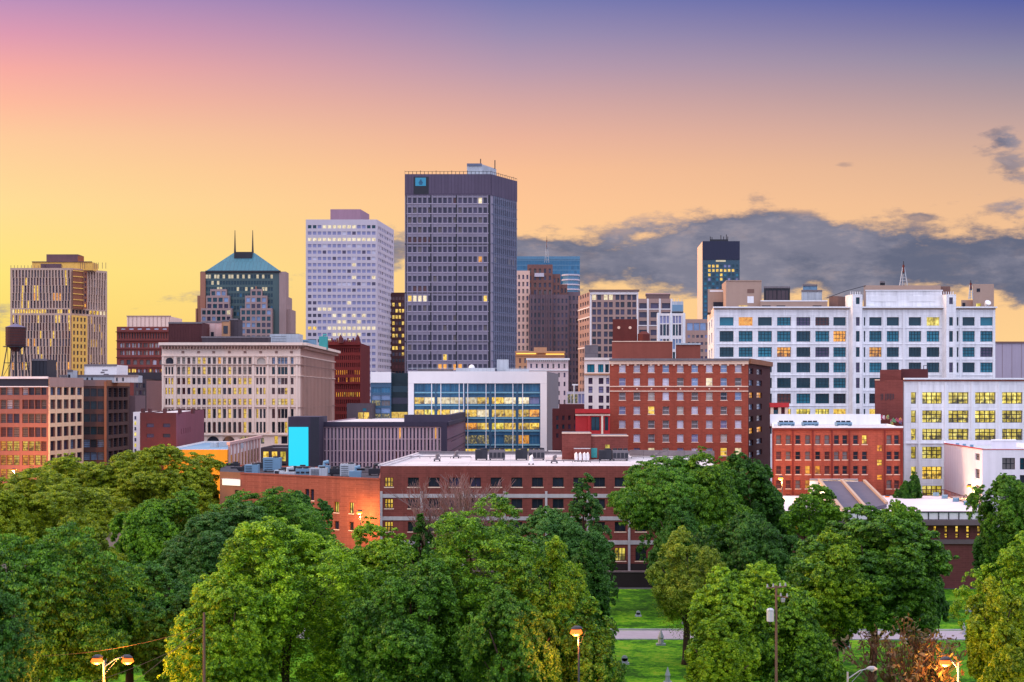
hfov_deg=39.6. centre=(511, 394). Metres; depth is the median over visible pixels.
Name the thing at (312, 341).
rooftop unit
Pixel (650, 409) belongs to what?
window
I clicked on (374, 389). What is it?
window
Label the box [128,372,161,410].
office block
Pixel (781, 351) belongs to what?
window
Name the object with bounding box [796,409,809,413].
window
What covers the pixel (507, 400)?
window
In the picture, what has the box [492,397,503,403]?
window
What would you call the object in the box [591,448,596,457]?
door
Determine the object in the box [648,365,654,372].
window
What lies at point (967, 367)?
window
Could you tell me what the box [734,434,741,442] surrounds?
window
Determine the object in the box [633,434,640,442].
window
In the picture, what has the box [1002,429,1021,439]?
window
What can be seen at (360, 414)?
window
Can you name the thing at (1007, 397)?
window
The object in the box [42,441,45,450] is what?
window
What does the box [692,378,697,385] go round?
window
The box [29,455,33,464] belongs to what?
window
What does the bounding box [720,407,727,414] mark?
window
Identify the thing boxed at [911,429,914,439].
window
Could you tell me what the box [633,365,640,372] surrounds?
window
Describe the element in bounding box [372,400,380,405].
window
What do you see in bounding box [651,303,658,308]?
window
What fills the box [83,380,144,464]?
warehouse
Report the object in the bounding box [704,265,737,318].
window
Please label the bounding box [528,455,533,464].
roof vent
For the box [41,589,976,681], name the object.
lawn
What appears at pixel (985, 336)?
window
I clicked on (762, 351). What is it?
window
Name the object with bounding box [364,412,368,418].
window
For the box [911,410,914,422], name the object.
window
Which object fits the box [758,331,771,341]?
window
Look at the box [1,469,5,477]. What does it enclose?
window
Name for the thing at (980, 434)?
window
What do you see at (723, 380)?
window
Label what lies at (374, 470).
rooftop unit
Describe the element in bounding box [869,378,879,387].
window
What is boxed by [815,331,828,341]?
window
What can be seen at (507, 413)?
window
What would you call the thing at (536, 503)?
window
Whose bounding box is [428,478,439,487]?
window
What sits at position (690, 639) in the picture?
kerb
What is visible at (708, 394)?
window
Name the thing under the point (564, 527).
tree
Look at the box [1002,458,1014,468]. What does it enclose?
window
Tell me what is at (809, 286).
rooftop unit
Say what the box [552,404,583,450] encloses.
brick building
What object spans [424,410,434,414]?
window
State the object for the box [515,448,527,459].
rooftop unit
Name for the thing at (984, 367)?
window
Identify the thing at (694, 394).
window
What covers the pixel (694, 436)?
window
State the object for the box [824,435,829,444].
window
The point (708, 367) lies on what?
window
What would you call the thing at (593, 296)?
window
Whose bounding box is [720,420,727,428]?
window
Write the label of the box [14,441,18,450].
window
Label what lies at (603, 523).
window
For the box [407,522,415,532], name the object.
window
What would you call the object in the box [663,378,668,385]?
window
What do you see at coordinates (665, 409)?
window
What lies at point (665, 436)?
window
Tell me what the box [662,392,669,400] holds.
window
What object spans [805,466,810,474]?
window
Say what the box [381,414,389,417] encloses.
window
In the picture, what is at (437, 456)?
roof vent
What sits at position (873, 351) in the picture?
window
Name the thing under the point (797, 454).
window
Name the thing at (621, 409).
window
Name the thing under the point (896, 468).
window
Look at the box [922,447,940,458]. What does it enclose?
window
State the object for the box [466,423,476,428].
window
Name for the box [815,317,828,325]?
window
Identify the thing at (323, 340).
rooftop unit
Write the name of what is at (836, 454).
window
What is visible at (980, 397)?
window
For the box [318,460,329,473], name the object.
rooftop unit
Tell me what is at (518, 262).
window
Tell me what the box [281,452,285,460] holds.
window
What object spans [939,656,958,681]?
street lamp
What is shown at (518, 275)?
window
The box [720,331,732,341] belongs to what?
window
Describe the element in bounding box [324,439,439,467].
window
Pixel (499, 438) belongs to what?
window
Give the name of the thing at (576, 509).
pointed tree
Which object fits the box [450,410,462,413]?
window
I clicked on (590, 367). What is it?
window
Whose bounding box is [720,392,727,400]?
window
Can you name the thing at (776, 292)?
cooling tower
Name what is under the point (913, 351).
window
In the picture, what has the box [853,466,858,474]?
window
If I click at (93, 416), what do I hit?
window
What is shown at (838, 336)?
window
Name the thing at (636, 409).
window
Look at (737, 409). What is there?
window
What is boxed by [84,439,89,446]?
window
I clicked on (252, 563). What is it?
tree
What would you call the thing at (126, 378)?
rooftop shed
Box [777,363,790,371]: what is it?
window
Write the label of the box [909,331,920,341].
window
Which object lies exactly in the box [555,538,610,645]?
tree
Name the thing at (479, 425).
window
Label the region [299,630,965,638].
path
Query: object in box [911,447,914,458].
window
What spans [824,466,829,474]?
window
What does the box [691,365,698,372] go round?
window
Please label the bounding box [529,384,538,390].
window
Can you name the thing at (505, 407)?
office building
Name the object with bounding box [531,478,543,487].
window
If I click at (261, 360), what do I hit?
window
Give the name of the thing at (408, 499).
window
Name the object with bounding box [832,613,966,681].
bare tree
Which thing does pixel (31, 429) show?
window
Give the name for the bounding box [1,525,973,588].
ground
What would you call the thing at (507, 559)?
tree
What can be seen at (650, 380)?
window
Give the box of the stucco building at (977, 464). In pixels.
[943,439,1023,528]
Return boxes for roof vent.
[434,453,440,460]
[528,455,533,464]
[551,455,557,462]
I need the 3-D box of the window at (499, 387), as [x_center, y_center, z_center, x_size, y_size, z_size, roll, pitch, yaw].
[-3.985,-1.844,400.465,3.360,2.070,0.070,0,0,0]
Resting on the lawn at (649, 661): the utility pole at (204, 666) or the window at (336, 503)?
the utility pole at (204, 666)
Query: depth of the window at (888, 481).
262.38 m
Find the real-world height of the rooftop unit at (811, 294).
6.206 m
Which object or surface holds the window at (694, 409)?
in the hotel
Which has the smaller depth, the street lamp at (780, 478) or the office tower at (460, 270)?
the street lamp at (780, 478)
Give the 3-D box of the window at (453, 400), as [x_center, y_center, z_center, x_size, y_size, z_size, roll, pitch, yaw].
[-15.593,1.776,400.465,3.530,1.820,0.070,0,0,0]
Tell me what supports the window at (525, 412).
in the office building at (505, 407)
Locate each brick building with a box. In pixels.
[220,465,379,564]
[378,431,714,570]
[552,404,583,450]
[769,403,902,494]
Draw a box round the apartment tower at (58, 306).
[10,254,106,376]
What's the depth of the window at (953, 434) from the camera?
300.60 m
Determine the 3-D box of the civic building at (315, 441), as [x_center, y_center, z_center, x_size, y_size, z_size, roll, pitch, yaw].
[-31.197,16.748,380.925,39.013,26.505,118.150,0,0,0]
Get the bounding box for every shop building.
[133,409,203,470]
[164,435,261,503]
[261,445,287,465]
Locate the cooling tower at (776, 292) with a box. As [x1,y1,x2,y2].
[764,286,789,299]
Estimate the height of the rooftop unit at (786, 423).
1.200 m
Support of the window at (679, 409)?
in the hotel
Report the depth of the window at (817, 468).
262.38 m
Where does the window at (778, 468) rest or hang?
in the brick building at (868, 448)
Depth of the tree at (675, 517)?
190.87 m
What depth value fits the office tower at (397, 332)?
800.00 m
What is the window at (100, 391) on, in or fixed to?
in the warehouse at (109, 407)
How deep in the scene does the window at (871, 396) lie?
410.57 m
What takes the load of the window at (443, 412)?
in the office building at (505, 407)
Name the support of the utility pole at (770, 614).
on the lawn at (649, 661)
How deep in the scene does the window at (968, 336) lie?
410.57 m
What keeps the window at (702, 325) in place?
in the office block at (696, 330)
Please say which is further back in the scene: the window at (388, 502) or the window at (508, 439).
the window at (508, 439)
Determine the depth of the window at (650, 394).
300.38 m
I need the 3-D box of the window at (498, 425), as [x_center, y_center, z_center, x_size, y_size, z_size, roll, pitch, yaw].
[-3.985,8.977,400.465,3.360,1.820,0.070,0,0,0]
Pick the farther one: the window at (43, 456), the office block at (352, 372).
the office block at (352, 372)
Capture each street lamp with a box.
[91,654,133,681]
[357,510,361,536]
[570,626,585,681]
[778,476,784,494]
[847,666,876,681]
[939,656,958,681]
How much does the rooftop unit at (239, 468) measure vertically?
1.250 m
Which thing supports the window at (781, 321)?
in the loft building at (837, 354)
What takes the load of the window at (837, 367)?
in the loft building at (837, 354)
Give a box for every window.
[1,387,45,489]
[1,400,5,408]
[1,414,5,422]
[1,427,5,436]
[1,441,5,450]
[1,455,5,464]
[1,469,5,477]
[7,400,12,408]
[7,414,12,422]
[7,427,12,436]
[7,441,12,450]
[7,455,12,464]
[7,469,12,477]
[12,270,104,376]
[14,400,18,408]
[14,414,18,422]
[14,427,18,436]
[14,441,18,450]
[14,455,18,464]
[23,400,27,408]
[23,414,27,422]
[23,427,27,436]
[23,441,27,450]
[23,455,27,464]
[29,400,33,408]
[29,414,33,422]
[29,427,33,436]
[29,441,33,450]
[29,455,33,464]
[36,400,40,408]
[36,414,40,422]
[36,427,40,436]
[36,441,40,450]
[36,455,40,464]
[42,427,45,436]
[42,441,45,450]
[42,455,45,464]
[50,427,52,436]
[84,389,89,395]
[84,401,89,408]
[84,414,89,421]
[84,427,89,434]
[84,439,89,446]
[84,452,89,459]
[91,389,96,395]
[91,401,96,408]
[91,414,96,421]
[91,427,96,434]
[91,439,96,446]
[91,452,96,459]
[98,389,103,395]
[98,401,103,408]
[98,414,103,421]
[98,427,103,433]
[98,439,103,446]
[98,452,103,459]
[166,357,172,363]
[166,357,293,443]
[202,275,272,332]
[207,436,218,440]
[223,436,234,440]
[257,357,265,363]
[281,422,283,432]
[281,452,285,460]
[282,436,286,443]
[308,225,390,398]
[311,489,314,500]
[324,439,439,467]
[333,502,338,513]
[333,521,338,529]
[336,348,342,418]
[348,503,353,514]
[348,522,353,530]
[358,412,362,418]
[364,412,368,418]
[372,387,380,392]
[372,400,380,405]
[381,387,389,392]
[381,400,389,405]
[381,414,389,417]
[384,478,393,487]
[384,499,393,508]
[385,522,392,532]
[392,297,403,324]
[407,478,418,487]
[407,499,418,508]
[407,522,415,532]
[408,198,486,369]
[414,384,423,390]
[414,397,423,403]
[414,410,423,414]
[424,384,434,390]
[424,397,434,403]
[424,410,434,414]
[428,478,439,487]
[429,499,439,508]
[437,384,449,390]
[437,397,449,403]
[437,410,449,414]
[449,478,460,487]
[450,384,462,390]
[450,397,462,403]
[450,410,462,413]
[466,384,476,390]
[466,397,476,403]
[466,410,476,416]
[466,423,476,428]
[466,435,476,443]
[469,478,481,487]
[477,384,488,390]
[477,397,488,403]
[477,410,488,416]
[477,423,488,428]
[477,435,488,443]
[490,478,501,487]
[492,384,503,390]
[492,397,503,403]
[492,410,503,416]
[492,423,503,428]
[492,435,503,443]
[504,384,515,390]
[504,397,515,403]
[504,410,515,416]
[504,423,515,428]
[504,435,515,443]
[511,478,522,487]
[511,499,522,508]
[517,261,578,283]
[518,275,577,391]
[518,384,528,390]
[518,397,528,403]
[518,410,528,416]
[518,423,528,428]
[518,435,528,443]
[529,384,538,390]
[529,397,538,403]
[529,410,538,416]
[529,423,538,428]
[529,435,538,443]
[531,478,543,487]
[531,499,542,508]
[552,478,563,487]
[552,499,563,508]
[573,478,583,487]
[587,364,594,371]
[591,417,599,429]
[592,295,635,357]
[593,478,605,487]
[594,522,605,532]
[598,364,602,371]
[598,499,605,508]
[605,364,608,371]
[605,417,607,429]
[614,478,624,487]
[614,522,625,532]
[615,548,625,561]
[619,365,625,372]
[619,378,624,385]
[619,392,625,400]
[619,407,625,414]
[619,420,625,428]
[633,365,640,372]
[633,392,640,400]
[633,407,640,414]
[633,420,640,428]
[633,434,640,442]
[634,378,639,385]
[635,548,645,561]
[639,303,646,308]
[639,312,646,316]
[639,321,646,324]
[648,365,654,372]
[648,378,653,385]
[648,392,654,400]
[648,407,654,414]
[648,420,654,428]
[648,434,654,442]
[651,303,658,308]
[651,312,658,316]
[651,330,656,334]
[662,303,669,308]
[662,365,669,372]
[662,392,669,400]
[662,407,669,414]
[662,420,669,428]
[662,434,669,442]
[663,324,665,335]
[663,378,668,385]
[677,365,683,372]
[677,378,682,385]
[677,392,683,400]
[677,407,683,414]
[677,420,683,428]
[677,434,683,442]
[687,323,692,329]
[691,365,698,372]
[691,392,698,400]
[691,407,698,414]
[691,420,698,428]
[691,434,698,442]
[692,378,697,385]
[694,323,698,329]
[700,323,705,329]
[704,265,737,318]
[706,365,712,372]
[706,378,711,385]
[706,392,712,400]
[706,407,712,414]
[706,420,712,428]
[706,434,712,442]
[720,297,991,413]
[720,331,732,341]
[720,347,732,356]
[720,365,727,372]
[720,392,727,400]
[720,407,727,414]
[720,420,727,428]
[720,434,727,442]
[721,378,726,385]
[721,448,726,455]
[734,365,741,372]
[734,392,741,400]
[734,407,741,414]
[734,420,741,428]
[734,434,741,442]
[735,378,740,385]
[739,331,751,341]
[739,347,751,356]
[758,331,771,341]
[758,347,771,356]
[775,435,781,444]
[775,466,781,474]
[776,452,780,458]
[776,480,780,487]
[777,317,790,325]
[777,331,790,341]
[777,347,790,356]
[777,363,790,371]
[777,378,790,387]
[777,394,790,402]
[785,435,791,444]
[785,466,791,474]
[786,480,789,487]
[795,435,800,444]
[795,452,799,458]
[795,466,800,474]
[795,480,799,487]
[796,317,809,325]
[796,331,809,341]
[796,347,809,356]
[796,363,809,371]
[796,378,809,387]
[796,394,809,402]
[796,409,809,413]
[805,435,810,444]
[805,452,809,458]
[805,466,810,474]
[805,480,809,487]
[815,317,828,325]
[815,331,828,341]
[815,347,828,356]
[815,363,828,371]
[815,378,828,387]
[815,394,828,402]
[815,409,828,413]
[815,435,820,444]
[815,452,819,458]
[815,466,820,474]
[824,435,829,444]
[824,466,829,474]
[833,331,845,341]
[833,347,845,356]
[833,363,845,371]
[833,378,845,387]
[833,394,845,402]
[833,435,839,444]
[833,466,839,474]
[834,452,838,458]
[842,435,847,444]
[842,452,846,458]
[842,466,847,474]
[853,435,858,444]
[853,452,857,458]
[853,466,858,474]
[861,435,867,444]
[861,466,867,474]
[862,452,866,458]
[869,331,880,341]
[869,347,880,356]
[869,363,880,371]
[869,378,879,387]
[869,394,874,402]
[877,445,881,450]
[877,460,881,465]
[886,435,891,444]
[886,466,891,474]
[887,331,898,341]
[887,347,898,356]
[887,363,898,369]
[887,480,890,487]
[894,435,899,444]
[894,452,898,458]
[894,466,899,474]
[894,480,898,487]
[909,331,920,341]
[909,347,920,356]
[909,363,920,368]
[911,392,914,403]
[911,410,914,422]
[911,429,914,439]
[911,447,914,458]
[922,392,940,403]
[922,410,940,422]
[922,429,940,439]
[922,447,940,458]
[922,467,940,478]
[922,486,940,494]
[927,331,938,341]
[927,347,938,356]
[927,363,938,371]
[948,392,967,403]
[948,410,967,422]
[948,429,967,439]
[963,331,973,341]
[963,347,973,356]
[963,363,973,371]
[975,392,994,403]
[975,410,994,422]
[975,429,994,439]
[980,331,991,341]
[980,347,991,356]
[980,363,991,371]
[1002,392,1021,403]
[1002,410,1021,422]
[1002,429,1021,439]
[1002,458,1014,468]
[1020,458,1023,468]
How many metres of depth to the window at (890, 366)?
410.57 m
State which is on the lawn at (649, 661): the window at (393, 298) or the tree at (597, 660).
the tree at (597, 660)
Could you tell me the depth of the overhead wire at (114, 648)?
115.31 m
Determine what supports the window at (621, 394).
in the hotel
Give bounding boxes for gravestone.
[621,655,628,664]
[635,611,641,616]
[656,629,665,645]
[663,667,671,681]
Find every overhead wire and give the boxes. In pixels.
[42,627,200,655]
[94,635,202,681]
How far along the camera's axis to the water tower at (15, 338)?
386.10 m
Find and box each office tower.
[196,230,295,335]
[306,209,393,402]
[391,293,404,372]
[405,159,516,372]
[517,256,579,291]
[517,265,579,391]
[697,234,739,318]
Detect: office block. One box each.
[116,316,181,395]
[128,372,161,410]
[159,342,340,446]
[328,335,369,419]
[515,347,564,368]
[526,358,569,403]
[578,290,638,391]
[584,345,609,408]
[638,293,671,340]
[657,299,684,357]
[685,319,707,357]
[995,342,1023,377]
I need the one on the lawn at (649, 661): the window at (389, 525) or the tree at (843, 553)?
the tree at (843, 553)
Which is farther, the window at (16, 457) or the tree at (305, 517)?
the window at (16, 457)
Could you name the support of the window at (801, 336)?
in the loft building at (837, 354)
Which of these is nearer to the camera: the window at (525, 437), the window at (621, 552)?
the window at (621, 552)
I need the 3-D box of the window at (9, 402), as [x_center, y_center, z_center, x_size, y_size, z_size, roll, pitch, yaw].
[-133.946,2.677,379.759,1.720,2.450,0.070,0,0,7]
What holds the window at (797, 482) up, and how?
in the brick building at (868, 448)
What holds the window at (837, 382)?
in the loft building at (837, 354)
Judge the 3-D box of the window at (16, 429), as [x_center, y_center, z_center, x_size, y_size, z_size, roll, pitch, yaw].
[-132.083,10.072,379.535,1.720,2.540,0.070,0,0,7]
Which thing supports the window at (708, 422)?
in the hotel
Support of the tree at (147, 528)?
on the lawn at (649, 661)
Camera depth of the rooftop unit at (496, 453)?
254.00 m
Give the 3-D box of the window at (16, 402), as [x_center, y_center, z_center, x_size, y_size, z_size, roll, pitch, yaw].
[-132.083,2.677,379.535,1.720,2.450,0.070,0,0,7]
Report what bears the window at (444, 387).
in the office building at (505, 407)
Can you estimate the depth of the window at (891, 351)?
410.57 m
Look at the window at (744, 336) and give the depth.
410.57 m
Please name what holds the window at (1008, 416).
in the loft building at (930, 415)
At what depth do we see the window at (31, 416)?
379.06 m
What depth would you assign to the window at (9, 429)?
379.80 m
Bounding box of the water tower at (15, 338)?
[1,324,29,375]
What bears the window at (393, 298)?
in the office tower at (397, 332)
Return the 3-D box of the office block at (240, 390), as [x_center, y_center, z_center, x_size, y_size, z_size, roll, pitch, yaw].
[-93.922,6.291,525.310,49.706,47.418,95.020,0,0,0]
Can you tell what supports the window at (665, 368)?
in the hotel
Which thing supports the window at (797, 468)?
in the brick building at (868, 448)
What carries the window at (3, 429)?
in the warehouse at (41, 420)
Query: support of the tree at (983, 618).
on the lawn at (649, 661)
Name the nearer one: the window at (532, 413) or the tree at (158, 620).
the tree at (158, 620)
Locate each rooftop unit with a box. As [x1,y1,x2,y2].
[226,462,239,465]
[231,465,243,470]
[244,463,259,472]
[257,458,262,468]
[263,456,281,471]
[270,334,302,341]
[274,469,284,473]
[279,466,295,474]
[281,466,296,471]
[295,467,314,474]
[303,339,316,344]
[309,466,327,475]
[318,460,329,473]
[319,334,327,349]
[330,467,339,475]
[340,462,355,476]
[349,465,361,476]
[357,466,370,470]
[368,463,379,474]
[475,448,487,459]
[489,448,504,459]
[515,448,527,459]
[528,448,544,459]
[599,448,611,460]
[612,448,627,460]
[778,421,794,425]
[801,290,821,299]
[801,421,818,425]
[803,284,816,289]
[835,421,851,425]
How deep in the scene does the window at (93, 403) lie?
404.65 m
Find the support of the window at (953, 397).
in the loft building at (930, 415)
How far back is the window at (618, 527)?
230.36 m
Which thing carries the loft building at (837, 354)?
on the ground at (110, 542)
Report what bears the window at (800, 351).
in the loft building at (837, 354)
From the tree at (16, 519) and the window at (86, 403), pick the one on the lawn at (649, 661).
the tree at (16, 519)
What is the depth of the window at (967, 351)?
410.57 m
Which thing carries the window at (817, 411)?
in the loft building at (837, 354)
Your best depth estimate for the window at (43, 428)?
378.69 m
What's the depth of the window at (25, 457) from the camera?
379.25 m
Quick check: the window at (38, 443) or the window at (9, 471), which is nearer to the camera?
the window at (38, 443)
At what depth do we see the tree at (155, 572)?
137.60 m
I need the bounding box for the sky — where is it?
[0,0,1023,375]
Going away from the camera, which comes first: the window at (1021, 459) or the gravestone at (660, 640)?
the gravestone at (660, 640)
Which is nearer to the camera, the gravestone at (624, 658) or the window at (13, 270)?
the gravestone at (624, 658)
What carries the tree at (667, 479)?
on the lawn at (649, 661)
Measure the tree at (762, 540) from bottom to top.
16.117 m
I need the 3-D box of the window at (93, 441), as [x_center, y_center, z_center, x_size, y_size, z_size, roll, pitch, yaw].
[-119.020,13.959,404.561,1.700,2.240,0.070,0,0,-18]
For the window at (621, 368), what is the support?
in the hotel
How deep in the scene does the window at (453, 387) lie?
400.47 m
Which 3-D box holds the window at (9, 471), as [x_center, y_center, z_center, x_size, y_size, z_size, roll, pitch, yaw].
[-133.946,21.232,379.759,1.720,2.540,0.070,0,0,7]
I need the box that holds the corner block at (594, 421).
[575,409,609,433]
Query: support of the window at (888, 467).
in the brick building at (868, 448)
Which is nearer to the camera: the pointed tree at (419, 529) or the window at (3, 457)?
the pointed tree at (419, 529)
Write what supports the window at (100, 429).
in the warehouse at (109, 407)
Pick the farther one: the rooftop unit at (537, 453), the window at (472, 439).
the window at (472, 439)
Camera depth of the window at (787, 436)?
262.38 m
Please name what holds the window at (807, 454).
in the brick building at (868, 448)
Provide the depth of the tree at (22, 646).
110.38 m
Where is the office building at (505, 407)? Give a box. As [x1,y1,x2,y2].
[371,359,558,450]
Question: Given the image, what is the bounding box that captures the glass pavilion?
[567,384,583,403]
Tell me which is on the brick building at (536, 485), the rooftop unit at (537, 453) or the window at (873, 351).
the rooftop unit at (537, 453)
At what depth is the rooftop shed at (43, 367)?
390.00 m
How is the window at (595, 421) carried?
in the corner block at (594, 421)
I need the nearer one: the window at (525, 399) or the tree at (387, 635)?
the tree at (387, 635)
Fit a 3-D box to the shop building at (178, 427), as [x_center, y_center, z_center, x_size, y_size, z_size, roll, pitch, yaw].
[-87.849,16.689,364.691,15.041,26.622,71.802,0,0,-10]
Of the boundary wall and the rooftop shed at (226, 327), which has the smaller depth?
the boundary wall
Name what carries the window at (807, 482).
in the brick building at (868, 448)
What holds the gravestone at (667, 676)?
on the lawn at (649, 661)
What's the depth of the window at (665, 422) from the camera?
300.38 m
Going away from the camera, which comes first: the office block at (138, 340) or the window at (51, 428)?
the window at (51, 428)
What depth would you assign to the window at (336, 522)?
236.92 m
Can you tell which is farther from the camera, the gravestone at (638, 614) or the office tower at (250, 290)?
the office tower at (250, 290)
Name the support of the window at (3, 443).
in the warehouse at (41, 420)
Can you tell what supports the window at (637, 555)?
in the brick building at (536, 485)
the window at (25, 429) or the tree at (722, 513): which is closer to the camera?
the tree at (722, 513)
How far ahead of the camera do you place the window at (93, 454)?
404.65 m
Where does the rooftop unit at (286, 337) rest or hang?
on the office block at (240, 390)
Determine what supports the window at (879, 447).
in the brick building at (868, 448)
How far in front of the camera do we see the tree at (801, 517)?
203.84 m
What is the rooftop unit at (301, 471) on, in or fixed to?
on the brick building at (347, 498)
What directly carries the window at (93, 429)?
in the warehouse at (109, 407)
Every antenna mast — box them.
[899,261,907,284]
[968,280,973,298]
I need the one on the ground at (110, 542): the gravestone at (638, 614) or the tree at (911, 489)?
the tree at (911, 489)
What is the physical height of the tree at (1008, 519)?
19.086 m
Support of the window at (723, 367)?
in the hotel
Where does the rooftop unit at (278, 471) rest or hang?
on the brick building at (347, 498)
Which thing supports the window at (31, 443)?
in the warehouse at (41, 420)
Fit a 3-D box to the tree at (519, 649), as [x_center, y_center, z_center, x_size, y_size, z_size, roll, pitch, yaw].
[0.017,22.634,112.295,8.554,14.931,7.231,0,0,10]
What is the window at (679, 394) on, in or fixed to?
in the hotel
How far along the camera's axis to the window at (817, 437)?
262.38 m
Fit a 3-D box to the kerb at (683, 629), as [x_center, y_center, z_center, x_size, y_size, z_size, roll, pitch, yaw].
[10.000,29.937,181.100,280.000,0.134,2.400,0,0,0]
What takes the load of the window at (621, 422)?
in the hotel
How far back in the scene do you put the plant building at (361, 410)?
392.00 m
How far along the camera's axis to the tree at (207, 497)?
254.91 m
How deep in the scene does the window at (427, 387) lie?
400.47 m
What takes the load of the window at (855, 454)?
in the brick building at (868, 448)
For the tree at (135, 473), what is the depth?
255.24 m
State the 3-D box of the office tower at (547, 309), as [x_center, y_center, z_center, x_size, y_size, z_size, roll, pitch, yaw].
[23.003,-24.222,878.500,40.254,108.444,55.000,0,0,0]
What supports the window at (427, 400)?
in the office building at (505, 407)
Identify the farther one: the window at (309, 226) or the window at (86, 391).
the window at (309, 226)
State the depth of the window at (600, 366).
380.36 m
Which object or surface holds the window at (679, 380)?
in the hotel
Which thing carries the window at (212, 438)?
in the office block at (240, 390)
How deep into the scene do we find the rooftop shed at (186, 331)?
487.00 m
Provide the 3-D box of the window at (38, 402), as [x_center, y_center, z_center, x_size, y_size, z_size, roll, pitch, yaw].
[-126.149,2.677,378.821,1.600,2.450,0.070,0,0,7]
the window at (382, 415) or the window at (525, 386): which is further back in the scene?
the window at (382, 415)
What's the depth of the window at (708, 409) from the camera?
300.38 m
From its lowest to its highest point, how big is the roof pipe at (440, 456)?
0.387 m
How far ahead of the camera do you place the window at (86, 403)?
404.00 m
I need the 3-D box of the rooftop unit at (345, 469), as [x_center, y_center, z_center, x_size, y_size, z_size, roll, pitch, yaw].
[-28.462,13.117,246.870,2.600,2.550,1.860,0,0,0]
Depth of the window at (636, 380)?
300.38 m
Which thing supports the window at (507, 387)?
in the office building at (505, 407)
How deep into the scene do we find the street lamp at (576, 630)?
108.93 m
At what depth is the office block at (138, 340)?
560.00 m
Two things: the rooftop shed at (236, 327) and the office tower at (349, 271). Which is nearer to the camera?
the rooftop shed at (236, 327)
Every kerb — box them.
[610,629,965,629]
[616,638,965,639]
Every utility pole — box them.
[203,613,205,681]
[766,583,787,681]
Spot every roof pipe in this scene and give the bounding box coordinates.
[410,456,470,457]
[546,460,599,462]
[631,456,688,458]
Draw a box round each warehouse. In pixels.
[0,376,83,495]
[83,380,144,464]
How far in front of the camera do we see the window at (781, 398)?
410.57 m
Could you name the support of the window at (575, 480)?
in the brick building at (536, 485)
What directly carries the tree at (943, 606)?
on the lawn at (649, 661)
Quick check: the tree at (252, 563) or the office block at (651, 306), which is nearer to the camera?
the tree at (252, 563)
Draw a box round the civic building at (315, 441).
[288,412,466,467]
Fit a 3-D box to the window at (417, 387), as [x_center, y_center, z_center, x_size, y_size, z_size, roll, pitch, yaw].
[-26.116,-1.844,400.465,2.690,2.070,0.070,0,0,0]
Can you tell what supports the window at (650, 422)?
in the hotel
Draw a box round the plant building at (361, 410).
[347,403,375,418]
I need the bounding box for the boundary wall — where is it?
[6,571,1003,586]
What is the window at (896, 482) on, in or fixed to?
in the brick building at (868, 448)
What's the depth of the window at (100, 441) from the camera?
405.24 m
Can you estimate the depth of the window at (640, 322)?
900.71 m
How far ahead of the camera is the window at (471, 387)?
400.47 m
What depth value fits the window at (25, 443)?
379.25 m
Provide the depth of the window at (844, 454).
262.38 m
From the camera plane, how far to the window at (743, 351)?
410.57 m
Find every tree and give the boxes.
[0,466,132,547]
[0,489,42,564]
[0,521,158,681]
[0,590,44,681]
[36,452,120,519]
[54,511,128,604]
[66,560,201,681]
[73,444,230,515]
[108,501,179,564]
[123,486,202,596]
[129,569,214,681]
[143,463,219,525]
[156,566,288,681]
[157,501,276,591]
[189,516,368,681]
[203,486,336,571]
[281,490,334,562]
[305,516,413,669]
[335,549,479,681]
[352,492,555,681]
[386,472,516,572]
[401,513,436,575]
[455,586,562,681]
[493,505,613,651]
[511,535,590,678]
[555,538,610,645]
[558,596,627,681]
[565,473,618,605]
[606,455,742,535]
[636,496,702,611]
[644,525,726,664]
[665,446,752,566]
[683,607,761,681]
[686,560,814,681]
[690,511,802,600]
[716,451,790,543]
[750,590,846,681]
[779,484,844,549]
[784,502,959,681]
[789,526,885,656]
[820,623,853,650]
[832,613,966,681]
[872,499,927,535]
[888,576,949,646]
[892,471,922,498]
[947,530,1023,637]
[963,473,1023,578]
[964,575,1023,681]
[971,531,1018,579]
[977,616,1023,681]
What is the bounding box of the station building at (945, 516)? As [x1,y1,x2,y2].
[781,478,983,587]
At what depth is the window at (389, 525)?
230.36 m
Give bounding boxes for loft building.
[707,280,996,480]
[875,365,1023,494]
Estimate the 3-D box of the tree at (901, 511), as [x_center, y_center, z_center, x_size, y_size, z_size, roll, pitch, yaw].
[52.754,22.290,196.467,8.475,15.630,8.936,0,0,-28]
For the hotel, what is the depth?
300.00 m
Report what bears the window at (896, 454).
in the brick building at (868, 448)
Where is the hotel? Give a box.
[609,319,772,499]
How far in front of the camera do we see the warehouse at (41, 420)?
379.50 m
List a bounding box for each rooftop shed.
[32,359,55,377]
[59,375,141,382]
[67,370,76,377]
[84,364,127,374]
[168,322,209,341]
[201,336,270,341]
[202,321,221,335]
[222,320,230,335]
[229,319,242,335]
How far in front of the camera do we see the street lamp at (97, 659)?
112.86 m
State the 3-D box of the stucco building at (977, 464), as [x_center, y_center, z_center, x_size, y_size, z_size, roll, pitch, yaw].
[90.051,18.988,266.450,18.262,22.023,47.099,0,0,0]
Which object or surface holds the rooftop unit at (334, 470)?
on the brick building at (347, 498)
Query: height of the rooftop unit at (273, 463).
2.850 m
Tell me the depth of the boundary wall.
221.00 m
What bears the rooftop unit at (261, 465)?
on the brick building at (347, 498)
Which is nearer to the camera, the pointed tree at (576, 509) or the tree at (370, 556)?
the tree at (370, 556)
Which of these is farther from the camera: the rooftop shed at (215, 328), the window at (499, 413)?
the rooftop shed at (215, 328)
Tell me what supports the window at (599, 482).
in the brick building at (536, 485)
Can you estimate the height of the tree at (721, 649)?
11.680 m
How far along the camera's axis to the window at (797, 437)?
262.38 m
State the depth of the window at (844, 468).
262.38 m
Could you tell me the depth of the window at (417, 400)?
400.47 m
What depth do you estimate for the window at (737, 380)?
300.38 m

